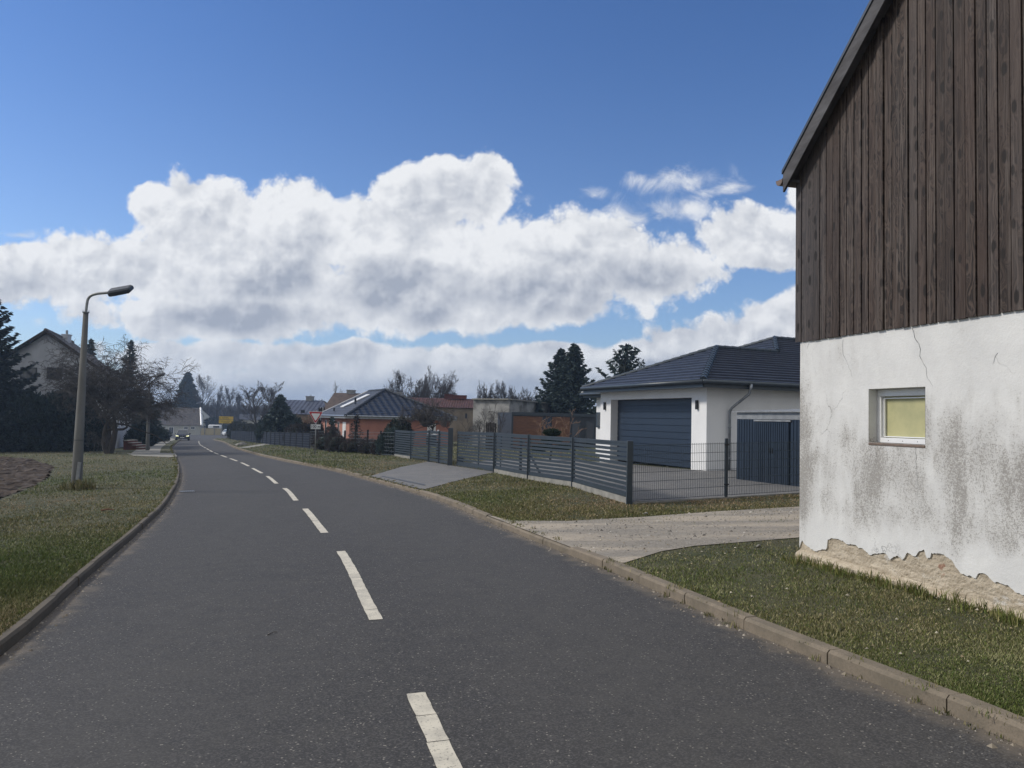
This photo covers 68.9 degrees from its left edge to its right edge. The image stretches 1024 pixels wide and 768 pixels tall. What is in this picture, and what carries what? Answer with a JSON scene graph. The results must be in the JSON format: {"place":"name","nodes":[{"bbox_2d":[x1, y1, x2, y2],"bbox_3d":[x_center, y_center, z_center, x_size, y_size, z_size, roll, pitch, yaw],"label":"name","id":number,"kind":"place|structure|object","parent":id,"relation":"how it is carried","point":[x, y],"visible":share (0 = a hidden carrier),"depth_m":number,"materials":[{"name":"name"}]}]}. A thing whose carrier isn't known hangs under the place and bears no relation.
{"place":"outdoors","nodes":[
{"label":"outdoors","id":0,"kind":"place"},
{"bbox_2d":[0,456,54,497],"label":"ploughed soil","id":1,"kind":"structure","parent":0,"point":[19,473],"depth_m":28.06,"materials":[{"name":"soil"}]},
{"bbox_2d":[0,438,179,636],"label":"verge","id":2,"kind":"structure","parent":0,"point":[165,448],"depth_m":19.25,"materials":[{"name":"plant"}]},
{"bbox_2d":[0,299,42,451],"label":"spruce","id":3,"kind":"object","parent":2,"relation":"on","point":[6,374],"visible":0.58,"depth_m":57.49,"materials":[{"name":"green plant"}]},
{"bbox_2d":[0,381,105,451],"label":"conifer hedge","id":4,"kind":"object","parent":2,"relation":"on","point":[40,423],"visible":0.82,"depth_m":56.39,"materials":[{"name":"plant"}]},
{"bbox_2d":[0,328,132,447],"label":"old house","id":5,"kind":"structure","parent":2,"relation":"on","point":[35,349],"depth_m":64.13,"materials":[{"name":"grey paint"}]},
{"bbox_2d":[20,367,36,378],"bbox_3d":[-41.466,-0.905,64.039,1.405,1.045,0.076,1,-3,0],"label":"window","id":6,"kind":"structure","parent":5,"relation":"in","point":[33,370],"depth_m":64.00,"materials":[{"name":"grey glass"}]},
{"bbox_2d":[46,367,61,378],"bbox_3d":[-39.237,-0.905,64.042,1.335,1.047,0.076,1,-3,0],"label":"window","id":7,"kind":"structure","parent":5,"relation":"in","point":[47,367],"depth_m":64.01,"materials":[{"name":"grey glass"}]},
{"bbox_2d":[58,476,96,490],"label":"grass tufts","id":8,"kind":"object","parent":2,"relation":"on","point":[80,485],"visible":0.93,"depth_m":20.78,"materials":[{"name":"plant"}]},
{"bbox_2d":[85,431,111,453],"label":"sucker shoots","id":9,"kind":"object","parent":2,"relation":"on","point":[102,438],"visible":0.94,"depth_m":50.62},
{"bbox_2d":[71,285,133,482],"bbox_3d":[-11.814,0.144,21.420,1.558,6.074,0.480,1,-3,0],"label":"street lamp","id":10,"kind":"object","parent":2,"relation":"on","point":[77,460],"visible":0.91,"depth_m":21.35,"materials":[{"name":"concrete"}]},
{"bbox_2d":[28,331,203,453],"bbox_3d":[-27.846,0.783,52.041,10.088,8.577,10.421,4,-4,-44],"label":"fruit tree","id":11,"kind":"object","parent":2,"relation":"on","point":[115,404],"visible":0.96,"depth_m":51.19,"materials":[{"name":"brown plant"}]},
{"bbox_2d":[121,340,144,425],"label":"spruce","id":12,"kind":"object","parent":2,"relation":"on","point":[130,352],"visible":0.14,"depth_m":86.07,"materials":[{"name":"green plant"}]},
{"bbox_2d":[123,440,145,449],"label":"entrance steps","id":13,"kind":"structure","parent":2,"relation":"on","point":[132,445],"depth_m":60.21,"materials":[{"name":"red brick"}]},
{"bbox_2d":[123,423,158,445],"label":"entrance shrub","id":14,"kind":"object","parent":2,"relation":"on","point":[135,434],"visible":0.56,"depth_m":67.07,"materials":[{"name":"plant"}]},
{"bbox_2d":[131,393,167,443],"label":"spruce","id":15,"kind":"object","parent":2,"relation":"on","point":[156,427],"visible":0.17,"depth_m":83.81,"materials":[{"name":"green plant"}]},
{"bbox_2d":[157,428,171,441],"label":"round shrub","id":16,"kind":"object","parent":2,"relation":"on","point":[167,437],"visible":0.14,"depth_m":97.65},
{"bbox_2d":[127,453,176,456],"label":"path","id":17,"kind":"structure","parent":0,"point":[156,454],"depth_m":48.50,"materials":[{"name":"concrete"}]},
{"bbox_2d":[132,438,174,452],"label":"sidewalk","id":18,"kind":"structure","parent":0,"point":[155,448],"depth_m":60.63,"materials":[{"name":"concrete"}]},
{"bbox_2d":[145,373,165,449],"bbox_3d":[-28.088,2.241,58.755,1.290,6.330,0.306,1,-3,0],"label":"street lamp","id":19,"kind":"object","parent":18,"relation":"on","point":[147,438],"visible":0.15,"depth_m":58.59,"materials":[{"name":"concrete"}]},
{"bbox_2d":[169,435,226,438],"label":"side road","id":20,"kind":"structure","parent":0,"point":[204,436],"depth_m":161.98,"materials":[{"name":"asphalt"}]},
{"bbox_2d":[225,419,258,438],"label":"clipped hedge","id":21,"kind":"object","parent":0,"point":[240,426],"visible":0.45,"depth_m":117.77,"materials":[{"name":"plant"}]},
{"bbox_2d":[372,462,492,489],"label":"driveway","id":22,"kind":"structure","parent":0,"point":[430,474],"depth_m":26.27,"materials":[{"name":"concrete"}]},
{"bbox_2d":[0,0,869,407],"label":"sky","id":23,"kind":"structure","parent":0,"point":[307,195],"materials":[{"name":"blue"}]},
{"bbox_2d":[217,438,799,523],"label":"grass","id":24,"kind":"structure","parent":0,"point":[635,512],"depth_m":16.95,"materials":[{"name":"plant"}]},
{"bbox_2d":[0,439,1023,767],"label":"road","id":25,"kind":"structure","parent":0,"point":[162,647],"depth_m":5.59,"materials":[{"name":"asphalt"}]},
{"bbox_2d":[175,430,190,440],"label":"suv","id":26,"kind":"object","parent":25,"relation":"on","point":[182,434],"visible":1,"depth_m":109.34,"materials":[{"name":"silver metal"}]},
{"bbox_2d":[198,441,462,767],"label":"road marking","id":27,"kind":"object","parent":25,"relation":"on","point":[443,754],"visible":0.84,"depth_m":4.72,"materials":[{"name":"paint"}]},
{"bbox_2d":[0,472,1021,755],"bbox_3d":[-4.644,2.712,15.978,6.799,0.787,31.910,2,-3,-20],"label":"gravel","id":28,"kind":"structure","parent":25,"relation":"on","point":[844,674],"depth_m":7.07,"materials":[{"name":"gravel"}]},
{"bbox_2d":[599,566,1009,741],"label":"grass tufts","id":29,"kind":"object","parent":25,"relation":"on","point":[664,595],"visible":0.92,"depth_m":5.58,"materials":[{"name":"plant"}]},
{"bbox_2d":[215,438,1023,716],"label":"verge","id":30,"kind":"structure","parent":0,"point":[659,554],"depth_m":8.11,"materials":[{"name":"plant"}]},
{"bbox_2d":[219,416,232,437],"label":"direction sign","id":31,"kind":"object","parent":30,"relation":"on","point":[227,419],"visible":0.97,"depth_m":126.87,"materials":[{"name":"metal"}]},
{"bbox_2d":[236,381,274,422],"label":"bare tree","id":32,"kind":"object","parent":30,"relation":"on","point":[254,410],"visible":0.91,"depth_m":117.49,"materials":[{"name":"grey plant"}]},
{"bbox_2d":[231,430,310,448],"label":"privacy fence","id":33,"kind":"object","parent":30,"relation":"on","point":[302,440],"visible":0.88,"depth_m":71.81,"materials":[{"name":"metal"}]},
{"bbox_2d":[260,381,285,410],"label":"bare tree","id":34,"kind":"object","parent":30,"relation":"on","point":[272,392],"visible":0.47,"depth_m":123.86,"materials":[{"name":"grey plant"}]},
{"bbox_2d":[259,394,295,438],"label":"spruce","id":35,"kind":"object","parent":30,"relation":"on","point":[278,413],"visible":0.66,"depth_m":81.33,"materials":[{"name":"green plant"}]},
{"bbox_2d":[254,408,302,442],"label":"bushy conifer","id":36,"kind":"object","parent":30,"relation":"on","point":[257,431],"visible":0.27,"depth_m":81.99,"materials":[{"name":"plant"}]},
{"bbox_2d":[282,422,323,445],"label":"garden hedge","id":37,"kind":"object","parent":30,"relation":"on","point":[305,427],"visible":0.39,"depth_m":69.37,"materials":[{"name":"plant"}]},
{"bbox_2d":[286,396,326,422],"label":"farmhouse","id":38,"kind":"object","parent":30,"relation":"on","point":[302,408],"visible":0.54,"depth_m":98.86,"materials":[{"name":"tile"}]},
{"bbox_2d":[309,410,322,453],"bbox_3d":[-12.410,3.095,47.107,0.895,2.851,0.106,1,-3,0],"label":"yield sign","id":39,"kind":"object","parent":30,"relation":"on","point":[315,415],"visible":0.98,"depth_m":47.10,"materials":[{"name":"metal"}]},
{"bbox_2d":[311,433,324,449],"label":"leafless bush","id":40,"kind":"object","parent":30,"relation":"on","point":[319,442],"visible":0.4,"depth_m":55.87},
{"bbox_2d":[318,407,324,423],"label":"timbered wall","id":41,"kind":"structure","parent":30,"relation":"on","point":[320,409],"depth_m":83.17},
{"bbox_2d":[321,417,338,445],"bbox_3d":[-13.360,3.786,55.418,1.784,2.778,1.508,2,-3,-20],"label":"young conifer","id":42,"kind":"object","parent":30,"relation":"on","point":[331,419],"visible":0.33,"depth_m":55.33,"materials":[{"name":"green plant"}]},
{"bbox_2d":[323,424,339,450],"bbox_3d":[-12.969,3.863,53.907,1.347,2.104,1.326,1,-3,0],"label":"leafless bush","id":43,"kind":"object","parent":30,"relation":"on","point":[328,432],"visible":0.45,"depth_m":53.66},
{"bbox_2d":[324,433,346,451],"bbox_3d":[-12.069,3.976,51.349,1.711,1.565,1.735,1,-3,0],"label":"leafless bush","id":44,"kind":"object","parent":30,"relation":"on","point":[331,443],"visible":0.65,"depth_m":51.00,"materials":[{"name":"plant"}]},
{"bbox_2d":[325,390,360,409],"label":"farmhouse","id":45,"kind":"object","parent":30,"relation":"on","point":[336,398],"visible":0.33,"depth_m":88.37,"materials":[{"name":"tile"}]},
{"bbox_2d":[335,438,350,451],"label":"leafless bush","id":46,"kind":"object","parent":30,"relation":"on","point":[340,443],"visible":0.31,"depth_m":50.46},
{"bbox_2d":[342,437,361,452],"bbox_3d":[-10.411,4.073,49.389,1.729,1.160,1.792,1,-3,0],"label":"leafless bush","id":47,"kind":"object","parent":30,"relation":"on","point":[352,445],"visible":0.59,"depth_m":48.96,"materials":[{"name":"plant"}]},
{"bbox_2d":[311,430,394,454],"bbox_3d":[-11.515,3.962,51.462,0.177,1.866,20.008,3,-3,-29],"label":"wire fence","id":48,"kind":"object","parent":30,"relation":"on","point":[367,433],"visible":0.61,"depth_m":47.35,"materials":[{"name":"metal"}]},
{"bbox_2d":[348,414,363,438],"bbox_3d":[-10.616,3.447,50.845,1.429,2.847,1.412,1,-3,0],"label":"young conifer","id":49,"kind":"object","parent":30,"relation":"on","point":[356,419],"visible":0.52,"depth_m":50.87,"materials":[{"name":"green plant"}]},
{"bbox_2d":[357,438,375,453],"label":"leafless bush","id":50,"kind":"object","parent":30,"relation":"on","point":[365,447],"visible":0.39,"depth_m":46.93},
{"bbox_2d":[369,440,376,454],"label":"leafless bush","id":51,"kind":"object","parent":30,"relation":"on","point":[373,446],"visible":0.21,"depth_m":45.54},
{"bbox_2d":[320,388,457,445],"bbox_3d":[-11.632,3.190,68.031,10.180,5.616,10.248,3,-3,-28],"label":"bungalow","id":52,"kind":"object","parent":30,"relation":"on","point":[377,410],"visible":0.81,"depth_m":64.78,"materials":[{"name":"grey tile"}]},
{"bbox_2d":[375,426,403,454],"bbox_3d":[-7.450,3.438,45.098,1.636,1.867,2.180,4,-3,-40],"label":"thuja","id":53,"kind":"object","parent":30,"relation":"on","point":[384,447],"visible":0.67,"depth_m":44.50,"materials":[{"name":"plant"}]},
{"bbox_2d":[386,415,414,453],"bbox_3d":[-7.106,3.134,46.468,2.128,2.645,2.859,1,-3,0],"label":"thuja","id":54,"kind":"object","parent":30,"relation":"on","point":[399,426],"visible":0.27,"depth_m":46.51,"materials":[{"name":"plant"}]},
{"bbox_2d":[382,370,425,397],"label":"bare tree","id":55,"kind":"object","parent":30,"relation":"on","point":[400,384],"visible":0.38,"depth_m":104.42,"materials":[{"name":"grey plant"}]},
{"bbox_2d":[404,373,433,397],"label":"bare tree","id":56,"kind":"object","parent":30,"relation":"on","point":[419,384],"visible":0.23,"depth_m":105.72,"materials":[{"name":"grey plant"}]},
{"bbox_2d":[398,395,455,451],"bbox_3d":[-5.274,2.546,47.409,3.744,3.949,3.822,1,-3,0],"label":"weeping tree","id":57,"kind":"object","parent":30,"relation":"on","point":[424,417],"visible":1,"depth_m":46.55,"materials":[{"name":"brown plant"}]},
{"bbox_2d":[397,392,472,441],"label":"farmhouse","id":58,"kind":"object","parent":30,"relation":"on","point":[461,406],"visible":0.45,"depth_m":84.30,"materials":[{"name":"paint"}]},
{"bbox_2d":[428,430,447,463],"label":"garden gate","id":59,"kind":"structure","parent":30,"relation":"on","point":[439,444],"depth_m":34.39,"materials":[{"name":"metal"}]},
{"bbox_2d":[420,366,459,397],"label":"bare tree","id":60,"kind":"object","parent":30,"relation":"on","point":[445,389],"visible":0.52,"depth_m":99.09,"materials":[{"name":"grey plant"}]},
{"bbox_2d":[457,419,476,447],"bbox_3d":[-3.233,3.762,56.053,1.562,2.315,1.999,-1,-4,43],"label":"bare shrub","id":61,"kind":"object","parent":30,"relation":"on","point":[467,431],"visible":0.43,"depth_m":55.83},
{"bbox_2d":[471,407,491,448],"bbox_3d":[-2.063,3.230,53.755,1.809,3.115,3.772,1,-3,0],"label":"bare shrub","id":62,"kind":"object","parent":30,"relation":"on","point":[475,428],"visible":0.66,"depth_m":53.75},
{"bbox_2d":[477,383,497,398],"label":"bare tree","id":63,"kind":"object","parent":30,"relation":"on","point":[484,395],"visible":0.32,"depth_m":111.26,"materials":[{"name":"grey plant"}]},
{"bbox_2d":[485,422,495,448],"bbox_3d":[-1.492,3.696,52.904,0.740,1.968,0.040,1,-3,0],"label":"board fence","id":64,"kind":"object","parent":30,"relation":"on","point":[492,428],"visible":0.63,"depth_m":52.91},
{"bbox_2d":[477,399,508,439],"bbox_3d":[-1.481,2.959,54.599,2.502,3.721,1.815,0,-3,34],"label":"bare shrub","id":65,"kind":"object","parent":30,"relation":"on","point":[491,415],"visible":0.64,"depth_m":54.58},
{"bbox_2d":[495,380,520,398],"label":"bare tree","id":66,"kind":"object","parent":30,"relation":"on","point":[502,394],"visible":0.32,"depth_m":112.17,"materials":[{"name":"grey plant"}]},
{"bbox_2d":[472,398,550,445],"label":"masonry block","id":67,"kind":"structure","parent":30,"relation":"on","point":[509,405],"depth_m":63.44,"materials":[{"name":"concrete"}]},
{"bbox_2d":[394,430,632,504],"bbox_3d":[-1.736,2.755,29.435,0.870,2.015,28.468,2,-3,-19],"label":"slat fence","id":68,"kind":"object","parent":30,"relation":"on","point":[609,492],"visible":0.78,"depth_m":21.15,"materials":[{"name":"metal"}]},
{"bbox_2d":[520,387,535,400],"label":"bare tree","id":69,"kind":"object","parent":30,"relation":"on","point":[528,398],"visible":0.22,"depth_m":108.33,"materials":[{"name":"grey plant"}]},
{"bbox_2d":[534,399,544,412],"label":"spruce","id":70,"kind":"object","parent":30,"relation":"on","point":[539,408],"visible":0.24,"depth_m":69.78,"materials":[{"name":"green plant"}]},
{"bbox_2d":[535,416,553,454],"bbox_3d":[1.767,2.926,41.748,1.417,2.297,2.347,0,-3,23],"label":"bare shrub","id":71,"kind":"object","parent":30,"relation":"on","point":[543,427],"visible":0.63,"depth_m":41.78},
{"bbox_2d":[497,412,595,448],"bbox_3d":[3.274,3.867,58.127,8.453,3.180,3.829,2,-3,-7],"label":"garden cabin","id":72,"kind":"object","parent":30,"relation":"on","point":[523,423],"visible":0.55,"depth_m":56.37,"materials":[{"name":"brown wood"}]},
{"bbox_2d":[542,417,550,443],"bbox_3d":[2.598,3.698,56.218,0.696,2.410,0.025,2,-3,-7],"label":"door","id":73,"kind":"structure","parent":72,"relation":"in","point":[543,418],"depth_m":56.23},
{"bbox_2d":[571,421,580,446],"bbox_3d":[4.832,3.861,56.498,0.696,2.111,0.030,2,-3,-7],"label":"window","id":74,"kind":"structure","parent":72,"relation":"in","point":[575,427],"depth_m":56.49,"materials":[{"name":"grey glass"}]},
{"bbox_2d":[585,421,594,447],"bbox_3d":[5.897,3.892,56.635,0.706,2.111,0.030,2,-3,-7],"label":"window","id":75,"kind":"structure","parent":72,"relation":"in","point":[589,425],"depth_m":56.63,"materials":[{"name":"glass"}]},
{"bbox_2d":[531,427,570,459],"bbox_3d":[1.924,2.937,35.916,2.024,1.715,1.122,1,-3,0],"label":"cloud pine","id":76,"kind":"object","parent":30,"relation":"on","point":[552,432],"visible":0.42,"depth_m":35.68,"materials":[{"name":"green plant"}]},
{"bbox_2d":[534,348,587,412],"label":"spruce","id":77,"kind":"object","parent":30,"relation":"on","point":[559,356],"visible":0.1,"depth_m":75.78,"materials":[{"name":"green plant"}]},
{"bbox_2d":[544,409,585,452],"bbox_3d":[2.849,2.672,40.982,2.422,2.701,1.530,1,-3,0],"label":"bare shrub","id":78,"kind":"object","parent":30,"relation":"on","point":[566,427],"visible":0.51,"depth_m":40.87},
{"bbox_2d":[546,343,595,413],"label":"spruce","id":79,"kind":"object","parent":30,"relation":"on","point":[572,377],"visible":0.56,"depth_m":73.30,"materials":[{"name":"green plant"}]},
{"bbox_2d":[572,343,644,413],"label":"spruce","id":80,"kind":"object","parent":30,"relation":"on","point":[625,364],"visible":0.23,"depth_m":65.94,"materials":[{"name":"green plant"}]},
{"bbox_2d":[303,462,1021,724],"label":"grass tufts","id":81,"kind":"object","parent":30,"relation":"on","point":[929,683],"visible":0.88,"depth_m":7.77,"materials":[{"name":"plant"}]},
{"bbox_2d":[579,336,799,470],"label":"house","id":82,"kind":"structure","parent":30,"relation":"on","point":[698,397],"depth_m":29.62,"materials":[{"name":"white"}]},
{"bbox_2d":[596,412,599,427],"bbox_3d":[5.182,1.982,41.099,0.108,0.850,2.150,2,-3,-22],"label":"window","id":83,"kind":"structure","parent":82,"relation":"in","point":[597,413],"depth_m":41.83,"materials":[{"name":"glass"}]},
{"bbox_2d":[617,398,691,467],"bbox_3d":[5.923,1.959,30.865,0.060,2.680,6.140,2,-3,-22],"label":"garage door","id":84,"kind":"structure","parent":82,"relation":"in","point":[658,422],"depth_m":30.66,"materials":[{"name":"metal"}]},
{"bbox_2d":[776,0,1023,617],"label":"barn","id":85,"kind":"structure","parent":30,"relation":"on","point":[902,171],"depth_m":7.66,"materials":[{"name":"paint"}]},
{"bbox_2d":[877,388,924,444],"bbox_3d":[4.196,0.342,7.927,0.082,0.582,0.772,2,-3,-16],"label":"window","id":86,"kind":"structure","parent":85,"relation":"in","point":[900,412],"depth_m":8.00,"materials":[{"name":"white plastic"}]},
{"bbox_2d":[780,551,1023,626],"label":"grass tufts","id":87,"kind":"object","parent":30,"relation":"on","point":[998,613],"visible":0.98,"depth_m":7.30,"materials":[{"name":"plant"}]},
{"bbox_2d":[463,458,799,501],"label":"yard","id":88,"kind":"structure","parent":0,"point":[652,475],"depth_m":21.35,"materials":[{"name":"concrete"}]},
{"bbox_2d":[447,428,540,472],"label":"sliding gate","id":89,"kind":"structure","parent":88,"relation":"on","point":[460,461],"depth_m":30.14,"materials":[{"name":"metal"}]},
{"bbox_2d":[632,438,799,503],"bbox_3d":[6.226,1.994,17.676,8.206,1.637,0.102,3,-3,-25],"label":"fence","id":90,"kind":"object","parent":88,"relation":"on","point":[726,460],"visible":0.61,"depth_m":17.01,"materials":[{"name":"grey metal"}]},
{"bbox_2d":[732,409,799,486],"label":"garden shed","id":91,"kind":"structure","parent":88,"relation":"on","point":[759,426],"depth_m":21.27,"materials":[{"name":"metal"}]},
{"bbox_2d":[755,422,771,482],"bbox_3d":[7.237,1.971,21.502,0.030,1.750,0.780,2,-3,-15],"label":"door","id":92,"kind":"structure","parent":91,"relation":"in","point":[762,429],"depth_m":21.50,"materials":[{"name":"metal"}]},
{"bbox_2d":[771,422,788,484],"bbox_3d":[7.436,1.940,20.727,0.050,1.750,0.780,2,-3,-15],"label":"door","id":93,"kind":"structure","parent":91,"relation":"in","point":[779,430],"depth_m":20.73,"materials":[{"name":"metal"}]},
{"bbox_2d":[488,507,799,562],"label":"track","id":94,"kind":"structure","parent":0,"point":[576,538],"depth_m":11.84,"materials":[{"name":"gravel"}]},
{"bbox_2d":[461,466,1011,661],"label":"fallen leaves","id":95,"kind":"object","parent":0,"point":[769,580],"depth_m":9.14,"materials":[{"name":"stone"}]},
{"bbox_3d":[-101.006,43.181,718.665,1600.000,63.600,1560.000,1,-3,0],"label":"ground","id":96,"kind":"structure","parent":0,"visible":0},
{"bbox_2d":[0,439,180,655],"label":"kerb","id":97,"kind":"structure","parent":96,"relation":"on","point":[21,628],"depth_m":8.08,"materials":[{"name":"concrete"}]},
{"bbox_2d":[87,339,97,358],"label":"spruce","id":98,"kind":"object","parent":96,"relation":"on","point":[90,348],"visible":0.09,"depth_m":92.06,"materials":[{"name":"green plant"}]},
{"bbox_2d":[156,407,210,434],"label":"house","id":99,"kind":"structure","parent":96,"relation":"on","point":[193,424],"depth_m":208.42,"materials":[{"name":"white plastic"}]},
{"bbox_2d":[172,371,201,407],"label":"spruce","id":100,"kind":"object","parent":96,"relation":"on","point":[187,387],"visible":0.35,"depth_m":226.76,"materials":[{"name":"green plant"}]},
{"bbox_2d":[135,402,265,414],"bbox_3d":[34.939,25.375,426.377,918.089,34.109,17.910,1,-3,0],"label":"woodland","id":101,"kind":"object","parent":96,"relation":"on","point":[225,404],"depth_m":424.21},
{"bbox_2d":[189,374,215,413],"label":"bare tree","id":102,"kind":"object","parent":96,"relation":"on","point":[201,383],"visible":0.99,"depth_m":226.06,"materials":[{"name":"grey plant"}]},
{"bbox_2d":[201,428,221,434],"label":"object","id":103,"kind":"structure","parent":96,"relation":"on","point":[210,431],"depth_m":197.53,"materials":[{"name":"concrete"}]},
{"bbox_2d":[209,384,225,417],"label":"bare tree","id":104,"kind":"object","parent":96,"relation":"on","point":[218,406],"visible":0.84,"depth_m":229.88,"materials":[{"name":"brown plant"}]},
{"bbox_2d":[203,417,237,431],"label":"evergreen thicket","id":105,"kind":"object","parent":96,"relation":"on","point":[213,421],"visible":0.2,"depth_m":211.30,"materials":[{"name":"plant"}]},
{"bbox_2d":[218,386,240,417],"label":"bare tree","id":106,"kind":"object","parent":96,"relation":"on","point":[230,411],"visible":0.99,"depth_m":227.13,"materials":[{"name":"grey plant"}]},
{"bbox_2d":[203,407,268,422],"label":"woodland","id":107,"kind":"object","parent":96,"relation":"on","point":[221,412],"visible":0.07,"depth_m":262.01,"materials":[{"name":"plant"}]},
{"bbox_2d":[231,392,244,420],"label":"bare tree","id":108,"kind":"object","parent":96,"relation":"on","point":[239,405],"visible":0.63,"depth_m":233.38,"materials":[{"name":"brown plant"}]},
{"bbox_2d":[239,414,262,424],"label":"building","id":109,"kind":"structure","parent":96,"relation":"on","point":[246,418],"depth_m":165.56,"materials":[{"name":"grey tile"}]},
{"bbox_2d":[214,438,1023,746],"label":"kerb","id":110,"kind":"structure","parent":96,"relation":"on","point":[954,704],"depth_m":5.76,"materials":[{"name":"concrete"}]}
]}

